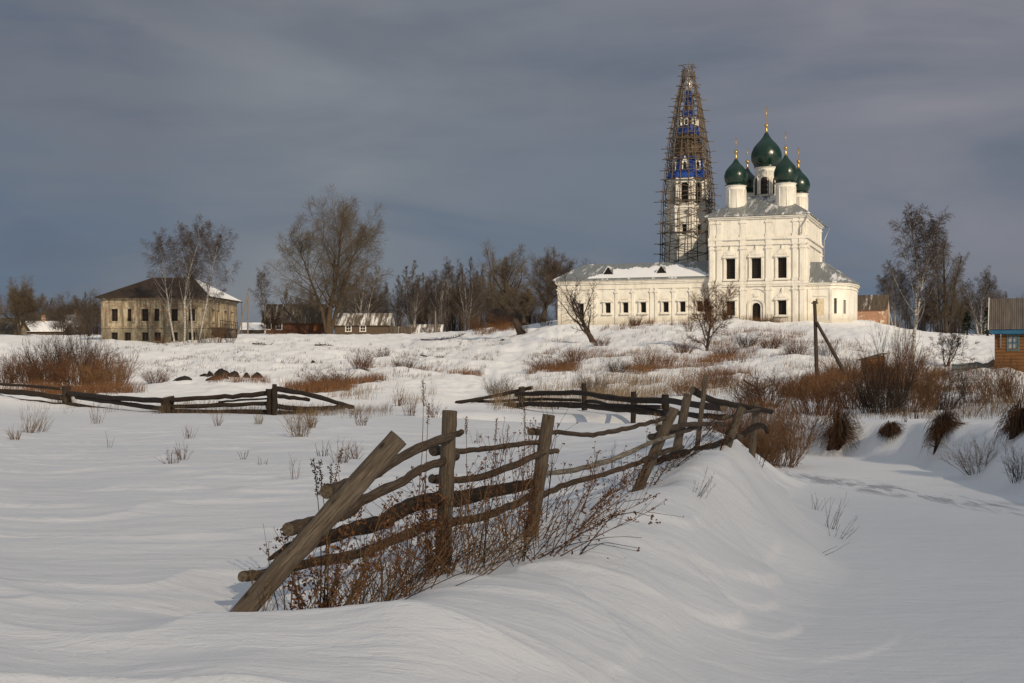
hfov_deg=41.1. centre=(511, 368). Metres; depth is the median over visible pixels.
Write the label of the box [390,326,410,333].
wooden shed
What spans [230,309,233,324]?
window
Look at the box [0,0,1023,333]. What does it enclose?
sky
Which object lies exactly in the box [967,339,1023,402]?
bare shrub
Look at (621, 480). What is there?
dry weed
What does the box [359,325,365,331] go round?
window
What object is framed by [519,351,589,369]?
bare shrub
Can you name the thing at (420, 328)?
wooden shed
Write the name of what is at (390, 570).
dry weed
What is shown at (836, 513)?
dry tuft
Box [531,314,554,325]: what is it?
bare shrub
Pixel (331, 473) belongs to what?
seed spike
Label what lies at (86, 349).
bare shrub
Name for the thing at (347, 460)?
dry tuft
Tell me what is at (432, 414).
dry tuft
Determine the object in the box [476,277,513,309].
bare tree
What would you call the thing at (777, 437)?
bare shrub
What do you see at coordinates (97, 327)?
undergrowth bush
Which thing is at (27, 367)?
bare shrub
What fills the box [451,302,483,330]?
undergrowth bush
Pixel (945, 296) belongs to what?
slender tree
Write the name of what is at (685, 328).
bare shrub
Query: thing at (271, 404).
log fence
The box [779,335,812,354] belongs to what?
bare shrub
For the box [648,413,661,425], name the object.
dry tuft
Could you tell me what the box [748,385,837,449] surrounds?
bare shrub
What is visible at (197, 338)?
bare shrub
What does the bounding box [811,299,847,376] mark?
utility pole
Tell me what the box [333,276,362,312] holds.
bare tree
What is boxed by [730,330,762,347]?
bare shrub
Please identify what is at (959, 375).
bare shrub
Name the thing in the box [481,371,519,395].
bare shrub
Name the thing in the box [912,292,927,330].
bare tree
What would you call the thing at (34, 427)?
dry tuft
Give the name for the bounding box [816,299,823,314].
blocked window
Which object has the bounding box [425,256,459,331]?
bare tree
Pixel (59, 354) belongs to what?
bare shrub
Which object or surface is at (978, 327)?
undergrowth bush
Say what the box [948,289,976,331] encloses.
bare tree
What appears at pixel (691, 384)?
bare shrub
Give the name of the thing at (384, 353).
bare shrub
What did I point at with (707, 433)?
dry weed
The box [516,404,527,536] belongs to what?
seed spike
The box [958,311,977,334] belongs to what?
spruce tree
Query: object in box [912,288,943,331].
tree
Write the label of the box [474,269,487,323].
bare tree
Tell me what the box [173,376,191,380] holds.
boulder
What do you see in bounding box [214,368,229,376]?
boulder
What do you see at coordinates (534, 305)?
bare tree
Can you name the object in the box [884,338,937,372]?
bare shrub
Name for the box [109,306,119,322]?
window
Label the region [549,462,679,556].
dry weed
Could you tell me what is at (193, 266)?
birch tree
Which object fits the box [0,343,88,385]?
bare shrub
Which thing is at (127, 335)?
window
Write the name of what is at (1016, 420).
tussock
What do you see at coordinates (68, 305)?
bare tree
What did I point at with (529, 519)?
dry weed
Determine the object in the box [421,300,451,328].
undergrowth bush
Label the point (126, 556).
snow ground
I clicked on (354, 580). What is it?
dry weed
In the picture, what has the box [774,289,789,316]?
window
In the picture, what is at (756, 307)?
door
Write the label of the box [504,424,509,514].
seed spike
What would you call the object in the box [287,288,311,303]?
bare tree
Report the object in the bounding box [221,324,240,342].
bare shrub
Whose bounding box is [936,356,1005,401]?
bare shrub
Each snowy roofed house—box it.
[26,315,77,334]
[66,314,87,334]
[240,323,263,333]
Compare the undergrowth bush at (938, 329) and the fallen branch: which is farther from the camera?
the undergrowth bush at (938, 329)
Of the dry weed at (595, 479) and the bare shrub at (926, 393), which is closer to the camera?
the dry weed at (595, 479)
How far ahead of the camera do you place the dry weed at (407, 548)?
11.58 m
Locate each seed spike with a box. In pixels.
[310,458,321,602]
[316,459,326,599]
[324,448,343,599]
[327,464,333,594]
[400,380,425,596]
[424,403,429,575]
[463,416,469,555]
[479,418,499,549]
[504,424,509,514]
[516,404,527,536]
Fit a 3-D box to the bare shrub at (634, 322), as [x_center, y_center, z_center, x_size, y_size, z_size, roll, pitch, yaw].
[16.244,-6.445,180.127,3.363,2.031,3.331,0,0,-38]
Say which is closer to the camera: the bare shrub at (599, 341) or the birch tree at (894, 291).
the bare shrub at (599, 341)
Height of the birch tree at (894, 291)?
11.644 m
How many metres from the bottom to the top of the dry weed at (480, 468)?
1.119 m
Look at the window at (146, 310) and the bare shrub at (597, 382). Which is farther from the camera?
the window at (146, 310)
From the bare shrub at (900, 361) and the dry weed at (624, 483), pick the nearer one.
the dry weed at (624, 483)
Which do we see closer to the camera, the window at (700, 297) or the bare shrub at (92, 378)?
the bare shrub at (92, 378)
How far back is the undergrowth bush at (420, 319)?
261.29 m
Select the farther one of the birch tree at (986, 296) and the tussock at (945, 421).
the birch tree at (986, 296)
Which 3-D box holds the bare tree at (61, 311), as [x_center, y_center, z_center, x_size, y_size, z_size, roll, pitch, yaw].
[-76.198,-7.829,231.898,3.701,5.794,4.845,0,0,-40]
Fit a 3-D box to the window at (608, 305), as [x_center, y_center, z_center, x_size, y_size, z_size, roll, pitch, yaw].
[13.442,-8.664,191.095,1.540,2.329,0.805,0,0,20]
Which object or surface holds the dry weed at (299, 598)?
on the snow ground at (126, 556)
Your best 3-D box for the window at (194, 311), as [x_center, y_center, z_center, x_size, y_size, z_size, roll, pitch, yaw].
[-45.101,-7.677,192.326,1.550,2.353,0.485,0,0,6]
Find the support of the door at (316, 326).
in the log house at (306, 321)
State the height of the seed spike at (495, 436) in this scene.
1.374 m
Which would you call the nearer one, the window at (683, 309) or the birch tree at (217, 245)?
the birch tree at (217, 245)
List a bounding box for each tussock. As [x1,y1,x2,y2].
[816,404,863,456]
[877,420,905,441]
[919,406,970,454]
[993,398,1023,448]
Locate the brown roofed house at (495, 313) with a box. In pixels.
[484,309,531,327]
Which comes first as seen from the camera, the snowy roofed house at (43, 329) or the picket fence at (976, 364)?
the picket fence at (976, 364)
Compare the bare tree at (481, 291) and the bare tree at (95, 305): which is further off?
the bare tree at (481, 291)
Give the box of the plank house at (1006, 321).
[988,298,1023,371]
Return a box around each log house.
[261,304,327,333]
[335,313,394,334]
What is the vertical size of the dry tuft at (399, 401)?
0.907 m
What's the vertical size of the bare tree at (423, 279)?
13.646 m
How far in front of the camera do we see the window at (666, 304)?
188.29 m
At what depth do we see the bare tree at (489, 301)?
269.55 m
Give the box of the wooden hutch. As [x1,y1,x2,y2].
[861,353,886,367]
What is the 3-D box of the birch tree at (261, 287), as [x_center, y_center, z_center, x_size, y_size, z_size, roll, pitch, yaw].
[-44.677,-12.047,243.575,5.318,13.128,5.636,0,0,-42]
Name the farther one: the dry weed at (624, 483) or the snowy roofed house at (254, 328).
the snowy roofed house at (254, 328)
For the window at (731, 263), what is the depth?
184.43 m
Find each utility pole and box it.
[238,289,248,333]
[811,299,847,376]
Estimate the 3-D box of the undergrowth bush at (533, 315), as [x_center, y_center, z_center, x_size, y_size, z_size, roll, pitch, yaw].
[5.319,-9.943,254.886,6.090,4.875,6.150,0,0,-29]
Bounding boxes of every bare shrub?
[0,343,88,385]
[0,345,58,383]
[0,347,39,383]
[8,329,83,381]
[33,319,106,383]
[43,341,120,389]
[53,350,142,389]
[66,341,127,378]
[81,342,142,384]
[135,368,176,383]
[153,334,167,343]
[194,327,215,342]
[203,322,226,342]
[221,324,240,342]
[292,365,358,383]
[348,345,377,370]
[372,346,392,356]
[387,354,417,367]
[463,315,493,330]
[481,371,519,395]
[488,311,517,327]
[519,320,527,333]
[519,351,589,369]
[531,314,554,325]
[560,346,586,361]
[570,369,613,391]
[589,333,613,346]
[604,357,633,372]
[626,313,643,325]
[630,342,665,368]
[656,350,680,366]
[662,335,702,353]
[662,363,721,395]
[680,317,699,331]
[686,360,748,388]
[692,401,779,447]
[702,395,751,440]
[708,341,744,357]
[715,362,816,407]
[718,308,736,318]
[721,398,808,464]
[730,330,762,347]
[737,407,824,467]
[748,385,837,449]
[749,333,790,348]
[760,313,777,321]
[762,363,867,415]
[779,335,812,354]
[806,359,896,409]
[810,334,840,356]
[811,345,871,377]
[833,350,929,412]
[852,345,927,377]
[853,295,931,414]
[854,347,956,412]
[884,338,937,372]
[891,316,913,356]
[906,364,981,409]
[929,433,998,474]
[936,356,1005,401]
[937,359,984,382]
[960,349,1023,403]
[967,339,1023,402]
[999,433,1023,483]
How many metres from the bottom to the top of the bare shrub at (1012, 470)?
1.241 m
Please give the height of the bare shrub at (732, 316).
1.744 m
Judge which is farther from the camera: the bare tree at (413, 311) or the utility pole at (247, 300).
the bare tree at (413, 311)
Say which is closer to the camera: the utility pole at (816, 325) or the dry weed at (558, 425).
the dry weed at (558, 425)
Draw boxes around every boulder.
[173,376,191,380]
[205,374,228,380]
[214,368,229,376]
[229,371,239,377]
[251,372,262,377]
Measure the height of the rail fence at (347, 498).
2.143 m
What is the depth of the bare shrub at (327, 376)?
85.96 m
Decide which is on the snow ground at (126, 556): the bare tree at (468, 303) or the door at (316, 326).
the bare tree at (468, 303)
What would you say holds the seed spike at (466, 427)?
on the snow ground at (126, 556)
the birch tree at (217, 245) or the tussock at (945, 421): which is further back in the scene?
the birch tree at (217, 245)
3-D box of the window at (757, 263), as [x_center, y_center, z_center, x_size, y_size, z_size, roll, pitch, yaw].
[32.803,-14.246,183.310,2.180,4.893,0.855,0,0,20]
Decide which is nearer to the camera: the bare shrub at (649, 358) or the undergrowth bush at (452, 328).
the bare shrub at (649, 358)
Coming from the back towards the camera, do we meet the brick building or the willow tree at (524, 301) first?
the brick building
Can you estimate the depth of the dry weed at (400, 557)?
11.36 m
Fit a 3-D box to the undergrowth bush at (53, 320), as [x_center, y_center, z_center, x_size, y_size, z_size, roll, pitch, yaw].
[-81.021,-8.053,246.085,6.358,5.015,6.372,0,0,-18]
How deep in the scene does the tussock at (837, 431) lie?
41.69 m
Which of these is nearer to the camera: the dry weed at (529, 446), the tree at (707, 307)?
the dry weed at (529, 446)
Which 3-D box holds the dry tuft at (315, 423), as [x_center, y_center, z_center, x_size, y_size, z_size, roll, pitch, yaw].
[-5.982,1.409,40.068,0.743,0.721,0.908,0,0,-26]
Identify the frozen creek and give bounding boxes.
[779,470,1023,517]
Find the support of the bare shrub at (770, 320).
on the snow ground at (126, 556)
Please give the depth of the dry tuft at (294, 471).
20.46 m
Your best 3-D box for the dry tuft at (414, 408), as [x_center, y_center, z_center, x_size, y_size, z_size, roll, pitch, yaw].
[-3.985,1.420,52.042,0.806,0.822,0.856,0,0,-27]
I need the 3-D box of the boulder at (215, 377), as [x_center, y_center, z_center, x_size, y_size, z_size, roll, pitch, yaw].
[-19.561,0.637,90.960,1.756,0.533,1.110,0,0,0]
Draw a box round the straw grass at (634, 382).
[21,320,1023,419]
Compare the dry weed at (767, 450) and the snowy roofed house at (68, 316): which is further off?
the snowy roofed house at (68, 316)
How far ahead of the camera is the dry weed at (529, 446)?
13.76 m
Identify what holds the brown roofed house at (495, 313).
on the snow ground at (126, 556)
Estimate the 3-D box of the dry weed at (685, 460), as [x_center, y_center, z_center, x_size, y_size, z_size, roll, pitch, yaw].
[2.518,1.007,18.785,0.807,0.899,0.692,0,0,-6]
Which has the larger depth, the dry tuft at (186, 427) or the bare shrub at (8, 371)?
the bare shrub at (8, 371)
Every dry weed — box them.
[248,566,281,611]
[259,537,293,609]
[273,494,373,609]
[301,515,405,607]
[322,525,384,607]
[353,496,415,604]
[362,483,489,596]
[367,502,448,600]
[391,455,494,574]
[424,452,494,574]
[450,461,535,573]
[450,474,550,575]
[465,417,516,554]
[480,420,544,551]
[502,416,550,538]
[513,485,621,560]
[523,462,580,539]
[526,402,577,521]
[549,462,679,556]
[563,462,654,534]
[563,496,660,558]
[574,454,659,527]
[581,441,644,511]
[620,445,654,492]
[643,428,678,487]
[669,413,727,470]
[684,416,733,457]
[705,407,740,450]
[740,434,773,467]
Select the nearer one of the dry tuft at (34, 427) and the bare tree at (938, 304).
the dry tuft at (34, 427)
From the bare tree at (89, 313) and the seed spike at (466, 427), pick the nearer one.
the seed spike at (466, 427)
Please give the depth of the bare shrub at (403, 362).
111.69 m
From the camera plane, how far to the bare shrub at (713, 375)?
73.72 m
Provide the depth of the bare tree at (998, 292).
244.80 m
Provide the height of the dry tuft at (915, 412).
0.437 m
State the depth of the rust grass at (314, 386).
85.24 m
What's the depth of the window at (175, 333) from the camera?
192.76 m
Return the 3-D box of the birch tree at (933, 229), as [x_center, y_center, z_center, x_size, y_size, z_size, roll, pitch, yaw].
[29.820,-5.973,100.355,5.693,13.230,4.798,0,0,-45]
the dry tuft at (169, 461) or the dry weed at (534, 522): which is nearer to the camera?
the dry weed at (534, 522)
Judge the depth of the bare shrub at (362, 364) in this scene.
107.86 m
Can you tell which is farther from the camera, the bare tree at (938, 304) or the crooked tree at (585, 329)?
the bare tree at (938, 304)
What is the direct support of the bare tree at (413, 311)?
on the snow ground at (126, 556)
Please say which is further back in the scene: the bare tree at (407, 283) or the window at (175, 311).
the bare tree at (407, 283)
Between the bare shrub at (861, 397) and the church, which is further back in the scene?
the church
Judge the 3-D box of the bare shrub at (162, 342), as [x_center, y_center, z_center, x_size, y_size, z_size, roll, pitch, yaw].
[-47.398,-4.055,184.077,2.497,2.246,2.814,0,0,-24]
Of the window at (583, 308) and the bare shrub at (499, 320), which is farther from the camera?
the bare shrub at (499, 320)
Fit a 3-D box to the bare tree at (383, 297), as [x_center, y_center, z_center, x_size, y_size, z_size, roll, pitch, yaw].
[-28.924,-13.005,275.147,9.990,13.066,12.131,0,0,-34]
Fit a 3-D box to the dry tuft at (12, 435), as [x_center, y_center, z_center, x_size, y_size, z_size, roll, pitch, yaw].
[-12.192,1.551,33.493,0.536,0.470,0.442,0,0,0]
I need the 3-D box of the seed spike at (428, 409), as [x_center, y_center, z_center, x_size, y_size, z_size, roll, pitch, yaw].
[-0.754,1.108,12.293,0.054,1.602,0.046,0,0,45]
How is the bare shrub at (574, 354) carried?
on the snow ground at (126, 556)
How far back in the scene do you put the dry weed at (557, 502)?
14.22 m
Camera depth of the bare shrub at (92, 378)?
81.59 m
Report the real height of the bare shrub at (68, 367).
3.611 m
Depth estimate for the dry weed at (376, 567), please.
10.38 m
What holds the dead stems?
on the snow ground at (126, 556)
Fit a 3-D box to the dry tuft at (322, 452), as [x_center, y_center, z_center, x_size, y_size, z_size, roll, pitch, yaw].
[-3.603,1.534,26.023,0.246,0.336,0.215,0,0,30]
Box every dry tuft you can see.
[6,423,24,439]
[19,407,51,432]
[31,413,52,431]
[90,405,109,423]
[156,447,179,463]
[174,444,192,459]
[183,426,196,438]
[210,410,223,425]
[252,414,264,423]
[280,402,316,436]
[288,457,301,479]
[297,407,321,427]
[315,441,328,455]
[328,439,362,462]
[343,442,364,458]
[350,407,370,425]
[393,386,407,405]
[401,399,419,415]
[423,398,446,417]
[498,429,511,453]
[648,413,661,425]
[693,466,712,496]
[824,493,848,528]
[827,515,856,538]
[909,408,918,418]
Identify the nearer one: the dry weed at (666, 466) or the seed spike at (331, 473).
the seed spike at (331, 473)
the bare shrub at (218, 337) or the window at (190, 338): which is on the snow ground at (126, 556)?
the bare shrub at (218, 337)
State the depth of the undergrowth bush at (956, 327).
235.76 m
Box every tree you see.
[0,276,51,334]
[37,293,57,320]
[43,296,74,320]
[51,289,79,314]
[54,306,76,334]
[59,288,100,333]
[68,292,100,333]
[78,297,100,335]
[139,227,184,342]
[162,213,225,343]
[170,221,205,342]
[192,222,242,343]
[249,265,274,333]
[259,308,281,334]
[261,185,394,333]
[281,291,291,303]
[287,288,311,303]
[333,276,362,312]
[339,273,396,312]
[345,261,387,312]
[372,282,395,316]
[386,275,407,325]
[390,259,431,326]
[404,277,426,325]
[410,273,431,322]
[413,269,444,323]
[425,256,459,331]
[426,272,451,322]
[432,274,467,330]
[447,262,476,330]
[447,276,462,330]
[452,273,483,329]
[453,257,488,328]
[473,238,534,334]
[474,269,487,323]
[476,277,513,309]
[481,271,501,318]
[511,278,556,324]
[519,246,594,321]
[543,272,600,342]
[552,301,557,319]
[685,280,739,350]
[875,262,914,326]
[880,201,956,364]
[898,291,913,328]
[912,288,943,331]
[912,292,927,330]
[925,231,970,332]
[925,287,947,328]
[927,325,979,366]
[948,278,970,331]
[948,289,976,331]
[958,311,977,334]
[959,265,997,334]
[971,285,1003,325]
[978,308,994,335]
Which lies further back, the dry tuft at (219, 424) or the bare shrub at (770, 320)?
the bare shrub at (770, 320)
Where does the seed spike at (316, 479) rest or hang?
on the snow ground at (126, 556)
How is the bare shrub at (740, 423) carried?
on the snow ground at (126, 556)
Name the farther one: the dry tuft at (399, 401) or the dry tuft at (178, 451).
the dry tuft at (399, 401)
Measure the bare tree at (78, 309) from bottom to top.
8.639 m
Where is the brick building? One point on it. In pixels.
(869, 308)
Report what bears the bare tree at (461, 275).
on the snow ground at (126, 556)
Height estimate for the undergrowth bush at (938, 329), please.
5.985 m
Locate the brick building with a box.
[857,295,890,324]
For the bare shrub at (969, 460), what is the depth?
33.03 m
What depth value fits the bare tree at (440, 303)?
258.37 m
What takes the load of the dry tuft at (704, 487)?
on the snow ground at (126, 556)
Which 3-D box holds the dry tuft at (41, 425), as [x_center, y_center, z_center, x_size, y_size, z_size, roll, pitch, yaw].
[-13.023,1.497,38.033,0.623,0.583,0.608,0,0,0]
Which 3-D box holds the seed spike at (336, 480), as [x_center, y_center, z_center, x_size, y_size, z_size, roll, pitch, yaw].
[-1.386,1.305,10.629,0.158,1.370,0.082,0,0,0]
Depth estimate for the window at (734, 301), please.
184.20 m
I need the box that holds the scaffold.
[653,64,721,261]
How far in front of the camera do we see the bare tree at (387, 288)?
285.36 m
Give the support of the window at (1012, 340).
in the plank house at (1006, 321)
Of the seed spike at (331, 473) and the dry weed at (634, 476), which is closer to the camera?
the seed spike at (331, 473)
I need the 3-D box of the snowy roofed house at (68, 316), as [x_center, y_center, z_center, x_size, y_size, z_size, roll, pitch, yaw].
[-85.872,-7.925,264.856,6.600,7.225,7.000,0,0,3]
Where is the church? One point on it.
(765, 245)
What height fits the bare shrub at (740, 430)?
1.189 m
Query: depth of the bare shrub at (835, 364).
75.93 m
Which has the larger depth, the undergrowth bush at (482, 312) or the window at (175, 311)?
the undergrowth bush at (482, 312)
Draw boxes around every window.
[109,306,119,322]
[112,333,117,339]
[122,306,132,322]
[125,333,130,340]
[139,306,149,321]
[143,332,147,340]
[152,306,162,321]
[155,332,160,340]
[169,306,179,321]
[172,332,177,340]
[186,306,196,321]
[189,332,194,339]
[211,307,215,322]
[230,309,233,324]
[345,325,351,331]
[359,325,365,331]
[576,299,585,319]
[602,298,612,314]
[620,298,630,314]
[637,298,648,313]
[660,297,670,313]
[677,297,687,313]
[694,297,704,313]
[722,246,737,280]
[723,289,737,316]
[748,246,763,280]
[774,246,789,279]
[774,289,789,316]
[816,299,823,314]
[1006,334,1019,350]
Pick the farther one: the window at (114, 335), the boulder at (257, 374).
the window at (114, 335)
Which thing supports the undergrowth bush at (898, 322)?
on the snow ground at (126, 556)
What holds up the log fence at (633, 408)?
on the snow ground at (126, 556)
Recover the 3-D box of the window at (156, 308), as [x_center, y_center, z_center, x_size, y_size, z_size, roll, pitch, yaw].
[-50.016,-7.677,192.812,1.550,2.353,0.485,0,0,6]
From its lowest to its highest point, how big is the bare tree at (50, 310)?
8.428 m
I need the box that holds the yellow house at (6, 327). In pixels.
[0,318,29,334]
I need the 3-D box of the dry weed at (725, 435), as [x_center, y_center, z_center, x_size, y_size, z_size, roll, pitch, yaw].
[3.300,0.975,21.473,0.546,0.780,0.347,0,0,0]
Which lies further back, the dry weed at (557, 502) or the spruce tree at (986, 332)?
the spruce tree at (986, 332)
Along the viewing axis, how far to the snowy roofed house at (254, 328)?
275.40 m
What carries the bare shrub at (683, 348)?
on the snow ground at (126, 556)
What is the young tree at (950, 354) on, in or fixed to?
on the snow ground at (126, 556)
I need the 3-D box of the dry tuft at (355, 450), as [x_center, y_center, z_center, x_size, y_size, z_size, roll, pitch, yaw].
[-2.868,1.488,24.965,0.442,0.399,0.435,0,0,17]
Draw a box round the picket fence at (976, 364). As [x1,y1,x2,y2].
[952,359,994,370]
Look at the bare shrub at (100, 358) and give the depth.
99.50 m
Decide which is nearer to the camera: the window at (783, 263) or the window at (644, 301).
the window at (783, 263)
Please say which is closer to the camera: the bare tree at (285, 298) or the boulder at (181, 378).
the boulder at (181, 378)
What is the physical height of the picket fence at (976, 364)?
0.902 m
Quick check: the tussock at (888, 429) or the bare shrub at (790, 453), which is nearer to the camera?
the bare shrub at (790, 453)
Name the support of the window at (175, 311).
in the derelict house at (132, 312)
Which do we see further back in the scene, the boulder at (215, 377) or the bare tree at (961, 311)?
the bare tree at (961, 311)
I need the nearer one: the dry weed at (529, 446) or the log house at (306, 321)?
the dry weed at (529, 446)
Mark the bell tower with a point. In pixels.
(675, 234)
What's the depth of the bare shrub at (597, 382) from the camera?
73.82 m
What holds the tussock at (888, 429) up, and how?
on the snow ground at (126, 556)
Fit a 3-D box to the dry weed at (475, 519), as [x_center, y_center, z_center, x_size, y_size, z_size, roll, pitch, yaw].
[-0.162,1.354,12.252,0.785,1.041,1.023,0,0,0]
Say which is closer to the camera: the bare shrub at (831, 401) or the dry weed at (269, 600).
the dry weed at (269, 600)
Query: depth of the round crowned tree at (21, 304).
224.32 m
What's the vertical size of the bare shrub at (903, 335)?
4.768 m
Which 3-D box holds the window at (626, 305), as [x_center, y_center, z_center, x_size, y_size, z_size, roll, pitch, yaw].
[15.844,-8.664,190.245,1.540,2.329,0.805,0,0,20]
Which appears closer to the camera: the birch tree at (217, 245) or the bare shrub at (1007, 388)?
the bare shrub at (1007, 388)
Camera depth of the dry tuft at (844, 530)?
21.36 m
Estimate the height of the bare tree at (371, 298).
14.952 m
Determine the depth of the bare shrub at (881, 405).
46.83 m
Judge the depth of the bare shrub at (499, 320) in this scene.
213.92 m
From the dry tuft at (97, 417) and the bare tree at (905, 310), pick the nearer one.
the dry tuft at (97, 417)
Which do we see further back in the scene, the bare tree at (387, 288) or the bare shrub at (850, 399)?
the bare tree at (387, 288)
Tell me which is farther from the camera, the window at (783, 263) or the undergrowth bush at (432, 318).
the undergrowth bush at (432, 318)
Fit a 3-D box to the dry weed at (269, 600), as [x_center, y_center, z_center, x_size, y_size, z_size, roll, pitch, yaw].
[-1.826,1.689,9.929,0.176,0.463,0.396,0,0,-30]
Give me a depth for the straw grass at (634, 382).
70.53 m
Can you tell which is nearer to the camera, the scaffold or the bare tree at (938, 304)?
the scaffold
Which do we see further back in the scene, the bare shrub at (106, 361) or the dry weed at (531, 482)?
the bare shrub at (106, 361)
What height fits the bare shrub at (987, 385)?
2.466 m
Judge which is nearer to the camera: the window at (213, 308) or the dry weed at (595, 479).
the dry weed at (595, 479)
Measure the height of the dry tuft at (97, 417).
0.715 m
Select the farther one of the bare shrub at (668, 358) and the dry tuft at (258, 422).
the bare shrub at (668, 358)
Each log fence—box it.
[0,383,354,414]
[455,383,727,422]
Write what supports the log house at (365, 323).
on the snow ground at (126, 556)
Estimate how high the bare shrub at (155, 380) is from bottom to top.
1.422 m
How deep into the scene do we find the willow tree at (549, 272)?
224.41 m
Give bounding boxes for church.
[552,106,860,324]
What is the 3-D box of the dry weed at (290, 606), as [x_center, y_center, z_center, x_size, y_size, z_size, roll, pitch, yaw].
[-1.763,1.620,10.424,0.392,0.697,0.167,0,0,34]
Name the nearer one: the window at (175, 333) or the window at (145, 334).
the window at (175, 333)
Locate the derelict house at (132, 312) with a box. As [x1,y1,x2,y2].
[94,277,242,342]
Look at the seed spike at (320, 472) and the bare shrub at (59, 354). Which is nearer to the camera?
the seed spike at (320, 472)
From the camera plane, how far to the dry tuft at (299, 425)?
34.03 m
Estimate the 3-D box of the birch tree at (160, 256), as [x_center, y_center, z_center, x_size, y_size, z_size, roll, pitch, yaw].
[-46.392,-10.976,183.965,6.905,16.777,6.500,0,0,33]
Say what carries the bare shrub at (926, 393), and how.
on the snow ground at (126, 556)
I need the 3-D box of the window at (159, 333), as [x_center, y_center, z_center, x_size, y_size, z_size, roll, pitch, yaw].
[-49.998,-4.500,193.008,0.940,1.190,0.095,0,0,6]
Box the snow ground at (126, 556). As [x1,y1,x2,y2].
[0,318,1023,682]
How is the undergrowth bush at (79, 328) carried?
on the snow ground at (126, 556)
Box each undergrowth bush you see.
[48,312,75,334]
[67,308,97,334]
[88,309,100,334]
[388,308,413,326]
[401,306,431,325]
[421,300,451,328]
[441,300,465,331]
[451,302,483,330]
[472,300,496,326]
[530,307,552,323]
[890,311,909,326]
[905,313,932,330]
[928,311,962,331]
[948,314,971,332]
[969,319,986,333]
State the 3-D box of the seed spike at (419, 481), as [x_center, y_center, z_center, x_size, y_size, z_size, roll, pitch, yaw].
[-0.844,1.035,11.577,0.238,1.890,0.049,0,0,2]
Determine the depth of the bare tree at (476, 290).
261.20 m
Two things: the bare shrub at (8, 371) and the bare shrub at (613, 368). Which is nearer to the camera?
the bare shrub at (8, 371)
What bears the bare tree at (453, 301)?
on the snow ground at (126, 556)
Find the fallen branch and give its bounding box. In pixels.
[421,333,465,340]
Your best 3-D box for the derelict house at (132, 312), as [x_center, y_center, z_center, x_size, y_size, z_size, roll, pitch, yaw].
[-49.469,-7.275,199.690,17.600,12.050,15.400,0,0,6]
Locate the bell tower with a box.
[665,70,710,261]
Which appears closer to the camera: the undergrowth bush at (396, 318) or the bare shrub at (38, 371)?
the bare shrub at (38, 371)
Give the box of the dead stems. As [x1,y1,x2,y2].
[263,455,641,609]
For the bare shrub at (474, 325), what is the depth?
219.73 m
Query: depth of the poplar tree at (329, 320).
239.89 m
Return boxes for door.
[314,324,318,333]
[753,303,760,320]
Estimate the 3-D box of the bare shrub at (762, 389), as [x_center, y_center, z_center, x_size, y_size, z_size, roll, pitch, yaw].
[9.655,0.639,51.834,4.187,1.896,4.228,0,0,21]
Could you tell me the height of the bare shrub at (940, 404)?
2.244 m
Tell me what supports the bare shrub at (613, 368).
on the snow ground at (126, 556)
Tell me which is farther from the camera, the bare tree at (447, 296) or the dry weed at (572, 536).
the bare tree at (447, 296)
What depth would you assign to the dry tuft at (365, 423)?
41.99 m
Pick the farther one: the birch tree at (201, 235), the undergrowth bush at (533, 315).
the undergrowth bush at (533, 315)
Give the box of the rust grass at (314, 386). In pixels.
[0,315,1019,465]
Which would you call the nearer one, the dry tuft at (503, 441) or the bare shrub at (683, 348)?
the dry tuft at (503, 441)
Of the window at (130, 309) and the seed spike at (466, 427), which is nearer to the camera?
the seed spike at (466, 427)
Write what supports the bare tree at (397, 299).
on the snow ground at (126, 556)
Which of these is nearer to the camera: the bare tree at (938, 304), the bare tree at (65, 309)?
the bare tree at (938, 304)
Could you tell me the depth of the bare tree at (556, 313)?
261.94 m
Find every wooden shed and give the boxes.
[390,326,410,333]
[411,324,443,333]
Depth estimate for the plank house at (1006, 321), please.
82.90 m
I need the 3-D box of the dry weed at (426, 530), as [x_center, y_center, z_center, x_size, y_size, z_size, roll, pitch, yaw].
[-0.715,1.339,12.330,0.992,1.111,0.574,0,0,34]
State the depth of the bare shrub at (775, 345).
127.61 m
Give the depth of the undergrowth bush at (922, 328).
239.71 m
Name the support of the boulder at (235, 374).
on the snow ground at (126, 556)
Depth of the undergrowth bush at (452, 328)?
261.66 m
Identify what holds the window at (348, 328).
in the log house at (365, 323)
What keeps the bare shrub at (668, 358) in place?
on the snow ground at (126, 556)
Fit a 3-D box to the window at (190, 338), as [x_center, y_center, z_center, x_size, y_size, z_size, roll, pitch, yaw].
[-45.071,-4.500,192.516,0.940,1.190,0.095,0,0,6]
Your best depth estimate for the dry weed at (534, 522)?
12.12 m
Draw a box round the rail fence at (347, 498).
[230,375,773,611]
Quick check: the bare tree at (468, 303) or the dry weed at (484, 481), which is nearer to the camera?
the dry weed at (484, 481)
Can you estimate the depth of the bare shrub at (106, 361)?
89.98 m
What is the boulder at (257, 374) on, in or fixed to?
on the snow ground at (126, 556)
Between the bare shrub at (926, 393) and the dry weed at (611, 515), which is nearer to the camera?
the dry weed at (611, 515)
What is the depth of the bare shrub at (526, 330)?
182.77 m
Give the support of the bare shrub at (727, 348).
on the snow ground at (126, 556)

